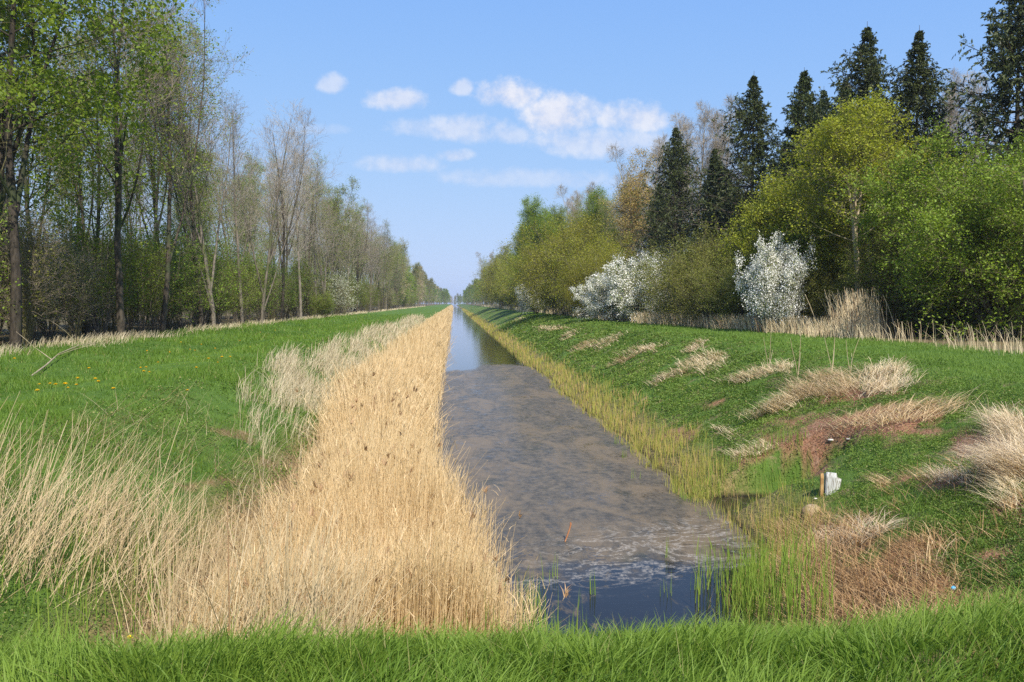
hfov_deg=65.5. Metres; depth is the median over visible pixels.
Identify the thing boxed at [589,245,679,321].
blossom shrub
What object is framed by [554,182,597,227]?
bare poplar
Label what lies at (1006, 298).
hawthorn bush
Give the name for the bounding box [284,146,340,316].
bare tree
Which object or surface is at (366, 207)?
bare tree
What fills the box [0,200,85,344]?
undergrowth shrub
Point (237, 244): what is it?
bare tree
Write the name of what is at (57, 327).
undergrowth shrub
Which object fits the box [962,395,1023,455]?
straw clump
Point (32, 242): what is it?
undergrowth shrub
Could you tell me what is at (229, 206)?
leafing tree
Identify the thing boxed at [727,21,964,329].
spruce
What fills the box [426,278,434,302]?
bare tree
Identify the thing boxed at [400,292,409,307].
undergrowth shrub
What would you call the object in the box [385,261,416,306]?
leafing tree
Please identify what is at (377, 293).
undergrowth shrub
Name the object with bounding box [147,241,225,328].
undergrowth shrub
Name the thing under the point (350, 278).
undergrowth shrub
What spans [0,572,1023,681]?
foreground grass
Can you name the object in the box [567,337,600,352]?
straw clump
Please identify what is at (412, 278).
leafing tree
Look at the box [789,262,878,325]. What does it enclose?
olive bush
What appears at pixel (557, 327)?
straw clump
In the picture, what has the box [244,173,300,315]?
bare tree
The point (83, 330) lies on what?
undergrowth shrub
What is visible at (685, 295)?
olive bush
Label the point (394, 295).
undergrowth shrub
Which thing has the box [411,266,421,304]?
bare tree
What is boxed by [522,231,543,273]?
leafing tree
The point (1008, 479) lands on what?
straw clump
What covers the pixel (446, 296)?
leafing tree
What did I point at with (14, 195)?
leafing tree
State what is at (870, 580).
trampled reeds
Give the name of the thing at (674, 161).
spruce
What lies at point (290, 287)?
undergrowth shrub
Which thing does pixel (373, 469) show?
reed bed
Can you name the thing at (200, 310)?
bare tree
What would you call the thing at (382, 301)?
undergrowth shrub
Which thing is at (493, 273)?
willow bush
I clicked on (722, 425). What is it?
straw clump
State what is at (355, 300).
undergrowth shrub
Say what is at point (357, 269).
bare tree
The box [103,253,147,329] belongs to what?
undergrowth shrub
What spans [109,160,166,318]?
bare tree
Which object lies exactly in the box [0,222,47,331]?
undergrowth shrub
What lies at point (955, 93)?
bare poplar
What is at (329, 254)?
bare tree
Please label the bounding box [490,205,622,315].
willow bush
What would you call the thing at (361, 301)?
undergrowth shrub
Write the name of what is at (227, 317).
undergrowth shrub
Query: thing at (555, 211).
leafing tree
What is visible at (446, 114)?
sky
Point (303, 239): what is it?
bare tree
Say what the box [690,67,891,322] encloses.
spruce
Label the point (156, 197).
leafing tree
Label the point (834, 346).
dead stalk
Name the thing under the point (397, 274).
leafing tree
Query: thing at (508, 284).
willow bush
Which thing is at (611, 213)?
bare tree
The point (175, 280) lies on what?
undergrowth shrub
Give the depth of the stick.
13.39 m
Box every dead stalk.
[763,337,772,367]
[790,319,801,374]
[823,309,836,372]
[846,326,863,373]
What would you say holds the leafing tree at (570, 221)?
on the ground at (816, 460)
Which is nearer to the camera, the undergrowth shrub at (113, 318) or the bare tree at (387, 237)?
the undergrowth shrub at (113, 318)
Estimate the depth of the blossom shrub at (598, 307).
65.80 m
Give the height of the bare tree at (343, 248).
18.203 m
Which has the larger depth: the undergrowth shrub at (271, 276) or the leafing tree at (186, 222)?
the leafing tree at (186, 222)
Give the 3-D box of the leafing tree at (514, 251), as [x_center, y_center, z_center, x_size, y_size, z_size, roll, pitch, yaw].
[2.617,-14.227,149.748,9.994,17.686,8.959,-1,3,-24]
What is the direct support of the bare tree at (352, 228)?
on the ground at (816, 460)
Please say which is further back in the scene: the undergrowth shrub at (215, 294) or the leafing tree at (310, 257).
the leafing tree at (310, 257)
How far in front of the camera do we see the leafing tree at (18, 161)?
32.22 m
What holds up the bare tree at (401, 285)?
on the ground at (816, 460)
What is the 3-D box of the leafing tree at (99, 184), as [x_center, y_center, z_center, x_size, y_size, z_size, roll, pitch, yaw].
[-19.844,-9.515,39.090,8.796,19.002,9.154,2,3,34]
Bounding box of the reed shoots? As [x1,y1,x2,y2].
[2,429,836,647]
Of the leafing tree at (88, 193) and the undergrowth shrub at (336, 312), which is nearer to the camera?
the leafing tree at (88, 193)
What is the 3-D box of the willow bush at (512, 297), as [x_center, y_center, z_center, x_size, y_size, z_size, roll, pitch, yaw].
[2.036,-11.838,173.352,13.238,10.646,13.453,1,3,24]
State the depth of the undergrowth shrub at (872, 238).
42.20 m
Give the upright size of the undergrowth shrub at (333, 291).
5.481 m
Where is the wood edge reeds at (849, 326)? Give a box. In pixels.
[480,287,1022,352]
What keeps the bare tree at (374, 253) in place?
on the ground at (816, 460)
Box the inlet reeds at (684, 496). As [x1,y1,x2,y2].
[671,419,852,516]
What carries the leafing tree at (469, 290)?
on the ground at (816, 460)
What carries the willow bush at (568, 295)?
on the ground at (816, 460)
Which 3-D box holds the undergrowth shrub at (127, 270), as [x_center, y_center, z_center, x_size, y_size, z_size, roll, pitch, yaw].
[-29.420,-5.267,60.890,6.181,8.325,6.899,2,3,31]
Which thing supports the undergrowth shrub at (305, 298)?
on the ground at (816, 460)
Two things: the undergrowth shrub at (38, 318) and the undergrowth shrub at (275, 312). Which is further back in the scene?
the undergrowth shrub at (275, 312)
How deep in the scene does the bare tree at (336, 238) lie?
108.00 m
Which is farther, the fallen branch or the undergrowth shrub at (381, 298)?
the undergrowth shrub at (381, 298)
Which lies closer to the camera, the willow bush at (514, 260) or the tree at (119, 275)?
the tree at (119, 275)
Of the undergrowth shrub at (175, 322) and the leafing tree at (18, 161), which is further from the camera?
the undergrowth shrub at (175, 322)
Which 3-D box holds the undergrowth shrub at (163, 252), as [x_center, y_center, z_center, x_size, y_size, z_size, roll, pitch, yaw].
[-23.954,-4.723,54.199,6.767,7.750,6.185,1,3,11]
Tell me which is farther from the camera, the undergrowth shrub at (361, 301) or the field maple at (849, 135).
the undergrowth shrub at (361, 301)
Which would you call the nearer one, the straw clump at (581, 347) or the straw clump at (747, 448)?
the straw clump at (747, 448)
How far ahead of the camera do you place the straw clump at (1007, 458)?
10.38 m
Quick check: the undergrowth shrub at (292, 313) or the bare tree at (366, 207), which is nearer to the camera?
the undergrowth shrub at (292, 313)
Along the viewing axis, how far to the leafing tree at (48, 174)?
41.57 m
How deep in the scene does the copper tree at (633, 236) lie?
96.69 m
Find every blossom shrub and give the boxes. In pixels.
[515,278,552,314]
[570,272,638,320]
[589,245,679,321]
[732,230,818,328]
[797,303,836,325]
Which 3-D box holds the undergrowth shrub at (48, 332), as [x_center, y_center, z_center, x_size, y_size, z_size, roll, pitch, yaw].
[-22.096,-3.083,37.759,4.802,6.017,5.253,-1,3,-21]
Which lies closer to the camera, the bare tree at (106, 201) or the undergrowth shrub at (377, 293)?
the bare tree at (106, 201)
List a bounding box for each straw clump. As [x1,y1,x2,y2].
[533,324,569,330]
[559,328,580,339]
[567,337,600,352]
[586,330,629,352]
[605,354,634,368]
[613,342,668,355]
[642,365,689,385]
[668,347,730,374]
[681,338,707,352]
[709,420,739,438]
[714,358,785,385]
[717,438,777,459]
[736,383,818,422]
[770,363,870,401]
[771,357,793,372]
[802,507,912,544]
[812,407,885,437]
[814,385,1006,430]
[847,356,931,397]
[857,472,891,485]
[891,461,988,485]
[914,521,979,580]
[937,554,961,583]
[941,433,1023,484]
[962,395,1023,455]
[965,459,1023,516]
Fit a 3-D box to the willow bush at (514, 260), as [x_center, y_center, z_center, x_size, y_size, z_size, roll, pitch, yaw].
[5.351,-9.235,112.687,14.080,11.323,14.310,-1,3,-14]
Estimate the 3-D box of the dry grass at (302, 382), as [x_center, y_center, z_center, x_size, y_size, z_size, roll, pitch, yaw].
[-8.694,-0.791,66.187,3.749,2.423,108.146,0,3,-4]
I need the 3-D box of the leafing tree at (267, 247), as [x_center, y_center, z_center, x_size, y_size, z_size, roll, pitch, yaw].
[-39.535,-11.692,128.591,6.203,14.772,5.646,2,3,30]
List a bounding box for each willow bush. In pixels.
[469,263,504,306]
[471,258,509,307]
[473,253,512,307]
[486,242,526,308]
[488,267,517,307]
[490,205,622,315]
[493,261,519,306]
[495,270,522,306]
[503,237,569,313]
[531,273,571,314]
[532,224,638,317]
[550,261,603,317]
[556,239,643,314]
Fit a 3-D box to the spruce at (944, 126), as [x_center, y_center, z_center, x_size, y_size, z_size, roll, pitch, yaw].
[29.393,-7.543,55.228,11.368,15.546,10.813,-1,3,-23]
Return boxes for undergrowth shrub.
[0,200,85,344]
[0,202,30,333]
[0,210,57,328]
[0,214,97,336]
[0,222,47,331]
[0,227,83,342]
[0,228,52,334]
[0,241,76,339]
[39,224,126,333]
[39,240,113,338]
[42,250,67,329]
[46,198,157,335]
[69,232,129,328]
[99,269,139,331]
[100,234,186,332]
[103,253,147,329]
[107,226,151,323]
[122,210,207,330]
[122,214,209,321]
[126,279,149,325]
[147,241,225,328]
[147,267,187,327]
[160,224,246,324]
[170,276,190,323]
[178,225,236,323]
[187,259,247,325]
[196,256,232,321]
[216,245,279,322]
[219,257,271,322]
[223,263,255,317]
[224,309,230,319]
[242,260,285,319]
[244,250,288,320]
[257,277,287,319]
[263,272,287,318]
[266,262,307,317]
[278,252,321,317]
[284,276,303,317]
[288,284,304,316]
[290,284,314,315]
[293,257,338,315]
[302,276,322,316]
[314,278,339,313]
[334,280,349,313]
[335,271,354,313]
[343,278,360,312]
[349,275,371,310]
[354,284,373,311]
[360,283,374,310]
[366,282,379,310]
[367,277,382,309]
[377,289,387,307]
[379,290,386,309]
[381,287,395,308]
[389,292,398,308]
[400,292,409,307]
[744,227,825,319]
[830,215,920,322]
[837,233,927,334]
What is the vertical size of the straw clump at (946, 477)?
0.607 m
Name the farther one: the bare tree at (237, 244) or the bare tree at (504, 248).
the bare tree at (504, 248)
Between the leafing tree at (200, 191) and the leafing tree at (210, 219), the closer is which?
the leafing tree at (200, 191)
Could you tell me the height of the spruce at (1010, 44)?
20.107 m
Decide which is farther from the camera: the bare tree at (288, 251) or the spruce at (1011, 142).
the bare tree at (288, 251)
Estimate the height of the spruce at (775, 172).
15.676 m
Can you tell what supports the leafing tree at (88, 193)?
on the ground at (816, 460)
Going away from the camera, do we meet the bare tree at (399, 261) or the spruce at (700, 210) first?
the spruce at (700, 210)
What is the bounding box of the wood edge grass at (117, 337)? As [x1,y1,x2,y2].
[0,306,422,356]
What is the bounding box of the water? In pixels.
[428,306,763,642]
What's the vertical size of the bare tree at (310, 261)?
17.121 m
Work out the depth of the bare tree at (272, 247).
84.29 m
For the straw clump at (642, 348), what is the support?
on the ground at (816, 460)
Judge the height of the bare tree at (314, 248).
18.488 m
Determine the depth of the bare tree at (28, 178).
44.73 m
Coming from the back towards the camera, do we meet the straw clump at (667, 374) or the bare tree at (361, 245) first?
the bare tree at (361, 245)
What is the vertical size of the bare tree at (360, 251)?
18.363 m
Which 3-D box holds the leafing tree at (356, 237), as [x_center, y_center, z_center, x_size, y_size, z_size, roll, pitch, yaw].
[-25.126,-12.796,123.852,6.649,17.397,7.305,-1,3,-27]
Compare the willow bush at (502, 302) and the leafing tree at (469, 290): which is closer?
the willow bush at (502, 302)
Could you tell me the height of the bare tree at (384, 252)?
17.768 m
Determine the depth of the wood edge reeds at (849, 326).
37.21 m
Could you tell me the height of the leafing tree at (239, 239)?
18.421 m
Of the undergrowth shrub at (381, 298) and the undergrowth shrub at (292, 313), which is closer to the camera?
the undergrowth shrub at (292, 313)
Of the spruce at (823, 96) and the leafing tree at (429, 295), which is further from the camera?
the leafing tree at (429, 295)
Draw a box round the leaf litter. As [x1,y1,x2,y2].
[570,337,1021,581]
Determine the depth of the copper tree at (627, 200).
84.12 m
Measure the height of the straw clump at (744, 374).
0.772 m
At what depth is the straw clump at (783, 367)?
23.00 m
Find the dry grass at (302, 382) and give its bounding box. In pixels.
[231,313,425,515]
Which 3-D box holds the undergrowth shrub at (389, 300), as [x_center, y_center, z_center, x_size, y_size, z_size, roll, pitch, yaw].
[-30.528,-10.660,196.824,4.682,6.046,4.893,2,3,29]
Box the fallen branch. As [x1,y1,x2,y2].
[18,322,106,375]
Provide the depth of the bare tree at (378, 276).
170.09 m
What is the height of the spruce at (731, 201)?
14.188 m
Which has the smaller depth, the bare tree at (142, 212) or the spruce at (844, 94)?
the spruce at (844, 94)
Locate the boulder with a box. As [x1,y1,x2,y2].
[802,504,819,517]
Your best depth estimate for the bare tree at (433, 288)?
616.37 m
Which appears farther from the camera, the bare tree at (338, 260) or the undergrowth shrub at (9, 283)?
the bare tree at (338, 260)
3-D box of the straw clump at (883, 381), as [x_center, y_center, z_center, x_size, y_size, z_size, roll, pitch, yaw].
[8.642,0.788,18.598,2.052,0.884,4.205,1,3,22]
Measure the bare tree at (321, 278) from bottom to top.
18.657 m
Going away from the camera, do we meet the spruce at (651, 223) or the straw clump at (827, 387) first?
the straw clump at (827, 387)
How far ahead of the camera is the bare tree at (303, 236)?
108.06 m
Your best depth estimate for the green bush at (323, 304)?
86.12 m
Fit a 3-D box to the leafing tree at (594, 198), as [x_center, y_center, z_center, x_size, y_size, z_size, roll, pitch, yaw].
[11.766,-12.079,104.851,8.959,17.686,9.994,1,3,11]
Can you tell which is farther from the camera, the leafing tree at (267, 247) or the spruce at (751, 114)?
the leafing tree at (267, 247)
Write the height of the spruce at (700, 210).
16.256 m
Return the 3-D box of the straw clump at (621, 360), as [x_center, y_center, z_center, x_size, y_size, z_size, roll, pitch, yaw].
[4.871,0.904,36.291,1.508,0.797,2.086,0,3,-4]
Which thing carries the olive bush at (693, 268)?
on the ground at (816, 460)
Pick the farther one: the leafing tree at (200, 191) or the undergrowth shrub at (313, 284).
the undergrowth shrub at (313, 284)
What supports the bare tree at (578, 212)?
on the ground at (816, 460)
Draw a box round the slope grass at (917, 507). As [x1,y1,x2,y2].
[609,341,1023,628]
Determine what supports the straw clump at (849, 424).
on the ground at (816, 460)
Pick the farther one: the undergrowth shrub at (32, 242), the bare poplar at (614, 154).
the bare poplar at (614, 154)
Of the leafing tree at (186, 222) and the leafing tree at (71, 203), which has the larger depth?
the leafing tree at (186, 222)
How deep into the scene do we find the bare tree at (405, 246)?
247.45 m
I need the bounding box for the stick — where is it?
[565,522,571,541]
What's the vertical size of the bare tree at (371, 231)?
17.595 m
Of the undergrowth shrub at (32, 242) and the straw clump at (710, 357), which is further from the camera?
the undergrowth shrub at (32, 242)
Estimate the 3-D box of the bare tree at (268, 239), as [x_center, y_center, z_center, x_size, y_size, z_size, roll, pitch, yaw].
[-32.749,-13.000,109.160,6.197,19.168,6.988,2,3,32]
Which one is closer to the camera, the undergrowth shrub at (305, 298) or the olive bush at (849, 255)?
the olive bush at (849, 255)
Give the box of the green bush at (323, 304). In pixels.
[298,291,340,316]
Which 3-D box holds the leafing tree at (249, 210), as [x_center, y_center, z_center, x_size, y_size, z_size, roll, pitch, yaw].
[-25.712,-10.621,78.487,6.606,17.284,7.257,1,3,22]
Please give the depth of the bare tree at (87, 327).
41.41 m
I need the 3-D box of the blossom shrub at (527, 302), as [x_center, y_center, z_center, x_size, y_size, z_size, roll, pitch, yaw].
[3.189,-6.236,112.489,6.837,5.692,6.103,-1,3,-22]
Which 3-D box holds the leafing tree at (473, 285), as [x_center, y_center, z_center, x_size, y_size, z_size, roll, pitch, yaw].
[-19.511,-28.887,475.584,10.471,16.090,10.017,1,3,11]
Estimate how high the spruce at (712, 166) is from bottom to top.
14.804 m
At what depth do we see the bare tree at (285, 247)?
116.95 m
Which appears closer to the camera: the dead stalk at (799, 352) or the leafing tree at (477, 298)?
the dead stalk at (799, 352)
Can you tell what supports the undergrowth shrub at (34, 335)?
on the ground at (816, 460)
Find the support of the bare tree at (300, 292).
on the ground at (816, 460)
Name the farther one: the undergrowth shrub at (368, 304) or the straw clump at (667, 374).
the undergrowth shrub at (368, 304)
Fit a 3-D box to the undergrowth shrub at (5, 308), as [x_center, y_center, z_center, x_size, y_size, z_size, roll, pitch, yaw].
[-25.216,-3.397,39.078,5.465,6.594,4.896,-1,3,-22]
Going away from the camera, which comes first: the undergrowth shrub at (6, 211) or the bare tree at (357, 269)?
the undergrowth shrub at (6, 211)
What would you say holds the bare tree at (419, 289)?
on the ground at (816, 460)
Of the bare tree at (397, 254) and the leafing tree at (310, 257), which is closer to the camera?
the leafing tree at (310, 257)
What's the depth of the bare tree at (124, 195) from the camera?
63.38 m
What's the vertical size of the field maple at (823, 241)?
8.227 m
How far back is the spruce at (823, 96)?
61.00 m
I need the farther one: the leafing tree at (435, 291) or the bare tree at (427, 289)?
the leafing tree at (435, 291)
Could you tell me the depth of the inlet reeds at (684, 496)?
16.73 m
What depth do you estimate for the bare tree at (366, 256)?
150.94 m
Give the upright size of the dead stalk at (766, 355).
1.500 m
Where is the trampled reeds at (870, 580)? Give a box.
[726,417,1023,630]
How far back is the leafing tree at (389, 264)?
186.47 m
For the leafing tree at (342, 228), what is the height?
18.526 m
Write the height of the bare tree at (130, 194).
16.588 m
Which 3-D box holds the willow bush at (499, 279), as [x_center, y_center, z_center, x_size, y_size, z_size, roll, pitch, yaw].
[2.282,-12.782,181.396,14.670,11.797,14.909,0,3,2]
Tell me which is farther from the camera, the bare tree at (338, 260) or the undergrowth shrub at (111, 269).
the bare tree at (338, 260)
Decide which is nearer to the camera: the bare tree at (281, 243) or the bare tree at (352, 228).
the bare tree at (352, 228)
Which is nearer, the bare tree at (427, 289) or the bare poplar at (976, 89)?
the bare poplar at (976, 89)
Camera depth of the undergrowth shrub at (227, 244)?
57.53 m
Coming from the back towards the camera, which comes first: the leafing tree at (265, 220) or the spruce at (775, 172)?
the leafing tree at (265, 220)
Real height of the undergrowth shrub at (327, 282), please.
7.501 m
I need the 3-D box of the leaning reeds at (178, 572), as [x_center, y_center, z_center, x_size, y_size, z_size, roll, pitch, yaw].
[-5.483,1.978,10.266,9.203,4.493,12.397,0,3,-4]
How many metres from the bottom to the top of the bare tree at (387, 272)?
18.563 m
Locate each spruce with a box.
[599,125,739,321]
[628,183,685,314]
[653,75,792,321]
[663,145,755,313]
[679,167,738,244]
[686,169,747,318]
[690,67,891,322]
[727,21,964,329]
[744,144,788,314]
[785,90,832,185]
[815,82,872,257]
[818,25,998,331]
[844,102,937,234]
[860,0,1023,335]
[932,119,965,185]
[963,99,1023,325]
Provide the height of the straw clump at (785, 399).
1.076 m
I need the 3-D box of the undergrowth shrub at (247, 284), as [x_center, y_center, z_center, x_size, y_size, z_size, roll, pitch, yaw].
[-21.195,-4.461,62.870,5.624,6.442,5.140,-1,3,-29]
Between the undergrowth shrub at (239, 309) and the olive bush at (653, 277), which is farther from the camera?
the undergrowth shrub at (239, 309)
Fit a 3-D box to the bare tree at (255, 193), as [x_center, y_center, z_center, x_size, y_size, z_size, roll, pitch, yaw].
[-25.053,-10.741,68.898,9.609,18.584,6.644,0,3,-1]
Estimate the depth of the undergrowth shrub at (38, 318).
31.68 m
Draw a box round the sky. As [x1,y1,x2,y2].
[0,0,1023,305]
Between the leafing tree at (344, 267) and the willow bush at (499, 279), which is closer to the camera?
the leafing tree at (344, 267)
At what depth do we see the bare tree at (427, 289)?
493.52 m
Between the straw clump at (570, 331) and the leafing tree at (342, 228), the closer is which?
the straw clump at (570, 331)
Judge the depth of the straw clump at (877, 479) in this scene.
13.05 m
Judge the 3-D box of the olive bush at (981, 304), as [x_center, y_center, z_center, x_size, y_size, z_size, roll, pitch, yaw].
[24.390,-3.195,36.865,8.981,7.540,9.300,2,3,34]
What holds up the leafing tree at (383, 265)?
on the ground at (816, 460)
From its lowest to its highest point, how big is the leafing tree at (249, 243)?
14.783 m
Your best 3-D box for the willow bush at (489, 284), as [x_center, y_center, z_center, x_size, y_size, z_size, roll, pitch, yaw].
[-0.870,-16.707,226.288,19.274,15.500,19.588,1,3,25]
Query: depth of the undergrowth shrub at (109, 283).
47.86 m
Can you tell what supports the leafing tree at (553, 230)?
on the ground at (816, 460)
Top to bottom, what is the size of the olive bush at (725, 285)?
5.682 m
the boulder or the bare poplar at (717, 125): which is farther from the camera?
the bare poplar at (717, 125)
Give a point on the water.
(553, 462)
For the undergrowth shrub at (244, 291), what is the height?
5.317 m
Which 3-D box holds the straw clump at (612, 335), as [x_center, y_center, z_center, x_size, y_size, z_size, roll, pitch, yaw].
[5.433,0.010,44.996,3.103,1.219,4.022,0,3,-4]
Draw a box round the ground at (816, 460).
[0,304,1023,681]
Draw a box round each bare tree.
[1,42,67,330]
[4,68,54,222]
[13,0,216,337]
[17,33,130,333]
[75,19,195,328]
[82,106,176,322]
[82,107,160,322]
[88,128,144,240]
[103,6,240,326]
[106,0,254,331]
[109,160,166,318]
[123,3,271,326]
[175,116,276,321]
[191,91,278,323]
[211,98,327,322]
[239,105,345,320]
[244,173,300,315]
[252,146,300,278]
[255,181,285,313]
[257,149,327,316]
[260,130,330,317]
[267,200,298,264]
[275,223,299,269]
[282,155,337,314]
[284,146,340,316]
[285,198,320,315]
[289,161,348,315]
[290,186,319,313]
[291,225,324,277]
[299,176,349,274]
[311,180,349,288]
[317,222,347,276]
[319,191,358,313]
[322,206,360,312]
[328,204,360,312]
[336,195,369,312]
[337,209,375,284]
[340,204,381,311]
[342,198,384,310]
[343,203,374,286]
[351,215,376,287]
[361,219,381,309]
[361,219,387,310]
[362,223,392,303]
[367,232,389,310]
[376,218,398,308]
[381,243,400,308]
[390,249,411,300]
[391,237,413,306]
[393,236,413,308]
[393,242,409,291]
[410,261,423,296]
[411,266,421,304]
[412,271,424,305]
[415,266,425,305]
[423,275,429,305]
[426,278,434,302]
[431,280,436,299]
[497,245,511,305]
[565,188,593,239]
[595,191,625,250]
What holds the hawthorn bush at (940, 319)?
on the ground at (816, 460)
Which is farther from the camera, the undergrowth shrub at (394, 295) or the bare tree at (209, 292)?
the undergrowth shrub at (394, 295)
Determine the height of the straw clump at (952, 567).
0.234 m
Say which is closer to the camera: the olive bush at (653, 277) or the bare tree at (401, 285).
the olive bush at (653, 277)
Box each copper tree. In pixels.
[596,148,661,261]
[614,198,655,260]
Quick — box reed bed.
[143,305,571,644]
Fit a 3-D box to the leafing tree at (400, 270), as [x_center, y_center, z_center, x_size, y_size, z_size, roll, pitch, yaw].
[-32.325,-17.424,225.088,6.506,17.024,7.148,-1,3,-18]
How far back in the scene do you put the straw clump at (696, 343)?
31.97 m
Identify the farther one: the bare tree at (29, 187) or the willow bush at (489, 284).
the willow bush at (489, 284)
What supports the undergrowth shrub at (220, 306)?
on the ground at (816, 460)
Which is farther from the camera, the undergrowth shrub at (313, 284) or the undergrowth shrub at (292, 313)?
the undergrowth shrub at (313, 284)
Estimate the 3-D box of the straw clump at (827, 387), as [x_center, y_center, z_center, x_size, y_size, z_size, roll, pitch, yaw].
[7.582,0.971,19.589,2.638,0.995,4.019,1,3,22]
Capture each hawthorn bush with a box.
[827,109,1023,342]
[869,269,1005,334]
[909,157,1023,336]
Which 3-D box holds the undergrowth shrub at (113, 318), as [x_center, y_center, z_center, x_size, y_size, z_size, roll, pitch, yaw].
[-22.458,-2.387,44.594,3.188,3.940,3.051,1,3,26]
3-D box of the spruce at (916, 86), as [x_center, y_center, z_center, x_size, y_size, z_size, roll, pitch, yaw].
[23.425,-8.435,45.636,11.685,18.776,10.498,1,3,23]
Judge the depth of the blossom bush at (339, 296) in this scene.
101.86 m
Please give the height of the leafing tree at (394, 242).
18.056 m
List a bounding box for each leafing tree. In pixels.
[0,0,76,332]
[0,0,182,241]
[0,0,193,348]
[1,0,131,332]
[15,2,211,332]
[15,17,153,327]
[24,136,110,243]
[100,18,235,328]
[142,108,222,324]
[146,110,230,317]
[151,147,219,319]
[160,179,211,251]
[195,182,223,253]
[201,153,255,269]
[212,152,291,318]
[219,197,258,263]
[220,164,274,264]
[231,217,265,263]
[252,227,280,267]
[285,229,308,268]
[293,231,319,274]
[310,176,363,315]
[329,235,352,281]
[336,202,369,286]
[349,246,373,287]
[367,232,395,309]
[367,248,389,295]
[377,243,399,299]
[384,241,405,293]
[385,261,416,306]
[388,248,404,291]
[390,250,407,307]
[405,266,420,306]
[425,281,433,304]
[433,284,438,304]
[439,291,448,303]
[442,288,450,304]
[463,288,469,302]
[467,286,473,304]
[471,279,481,305]
[473,278,482,302]
[501,222,530,310]
[503,193,563,286]
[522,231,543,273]
[526,201,575,257]
[537,225,566,310]
[565,212,579,232]
[573,184,620,250]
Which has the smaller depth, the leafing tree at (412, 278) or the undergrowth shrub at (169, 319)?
the undergrowth shrub at (169, 319)
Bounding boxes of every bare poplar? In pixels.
[475,251,495,305]
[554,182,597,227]
[564,190,581,227]
[606,142,676,244]
[646,110,741,251]
[665,99,735,233]
[695,92,757,210]
[904,68,975,167]
[942,69,1023,167]
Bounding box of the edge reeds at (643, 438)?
[462,308,844,616]
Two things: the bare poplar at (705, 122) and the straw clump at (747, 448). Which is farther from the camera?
the bare poplar at (705, 122)
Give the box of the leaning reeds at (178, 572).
[0,376,439,649]
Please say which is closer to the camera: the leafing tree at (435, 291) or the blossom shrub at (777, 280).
the blossom shrub at (777, 280)
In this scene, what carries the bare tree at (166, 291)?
on the ground at (816, 460)
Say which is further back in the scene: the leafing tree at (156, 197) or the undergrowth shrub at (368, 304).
the undergrowth shrub at (368, 304)
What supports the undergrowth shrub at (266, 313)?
on the ground at (816, 460)
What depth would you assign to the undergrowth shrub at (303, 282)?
82.22 m
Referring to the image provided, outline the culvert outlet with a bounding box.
[820,472,840,496]
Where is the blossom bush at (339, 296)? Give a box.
[318,266,363,314]
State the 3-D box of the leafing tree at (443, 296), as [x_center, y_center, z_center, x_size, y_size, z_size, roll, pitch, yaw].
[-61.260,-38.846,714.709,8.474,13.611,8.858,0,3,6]
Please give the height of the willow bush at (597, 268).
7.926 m
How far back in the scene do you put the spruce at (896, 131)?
52.93 m
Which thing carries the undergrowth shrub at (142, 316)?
on the ground at (816, 460)
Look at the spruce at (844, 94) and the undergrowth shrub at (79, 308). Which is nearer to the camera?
the undergrowth shrub at (79, 308)
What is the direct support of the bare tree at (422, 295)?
on the ground at (816, 460)
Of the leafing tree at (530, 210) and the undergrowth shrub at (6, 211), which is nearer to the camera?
the undergrowth shrub at (6, 211)
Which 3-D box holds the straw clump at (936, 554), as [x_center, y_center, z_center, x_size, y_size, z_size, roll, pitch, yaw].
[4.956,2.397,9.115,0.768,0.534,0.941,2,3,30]
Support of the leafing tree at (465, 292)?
on the ground at (816, 460)
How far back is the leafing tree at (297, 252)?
126.08 m
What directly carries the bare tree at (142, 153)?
on the ground at (816, 460)
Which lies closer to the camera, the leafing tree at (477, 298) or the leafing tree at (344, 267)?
the leafing tree at (344, 267)
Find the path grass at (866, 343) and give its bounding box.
[490,312,1023,582]
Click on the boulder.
(813, 507)
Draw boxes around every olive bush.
[624,217,749,324]
[655,232,754,326]
[658,236,750,314]
[684,247,763,327]
[738,243,846,325]
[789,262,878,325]
[809,235,931,331]
[830,203,980,333]
[940,232,1023,335]
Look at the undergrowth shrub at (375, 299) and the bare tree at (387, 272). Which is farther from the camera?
the bare tree at (387, 272)
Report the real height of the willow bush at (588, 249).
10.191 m
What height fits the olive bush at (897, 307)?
7.219 m
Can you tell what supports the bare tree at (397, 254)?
on the ground at (816, 460)
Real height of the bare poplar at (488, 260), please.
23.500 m
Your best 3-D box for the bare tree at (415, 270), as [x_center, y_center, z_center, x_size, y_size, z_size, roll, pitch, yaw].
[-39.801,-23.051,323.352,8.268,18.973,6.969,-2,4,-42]
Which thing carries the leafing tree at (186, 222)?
on the ground at (816, 460)
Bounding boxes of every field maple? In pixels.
[709,161,843,316]
[746,196,869,288]
[748,84,977,318]
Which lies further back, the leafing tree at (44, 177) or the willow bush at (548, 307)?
the willow bush at (548, 307)

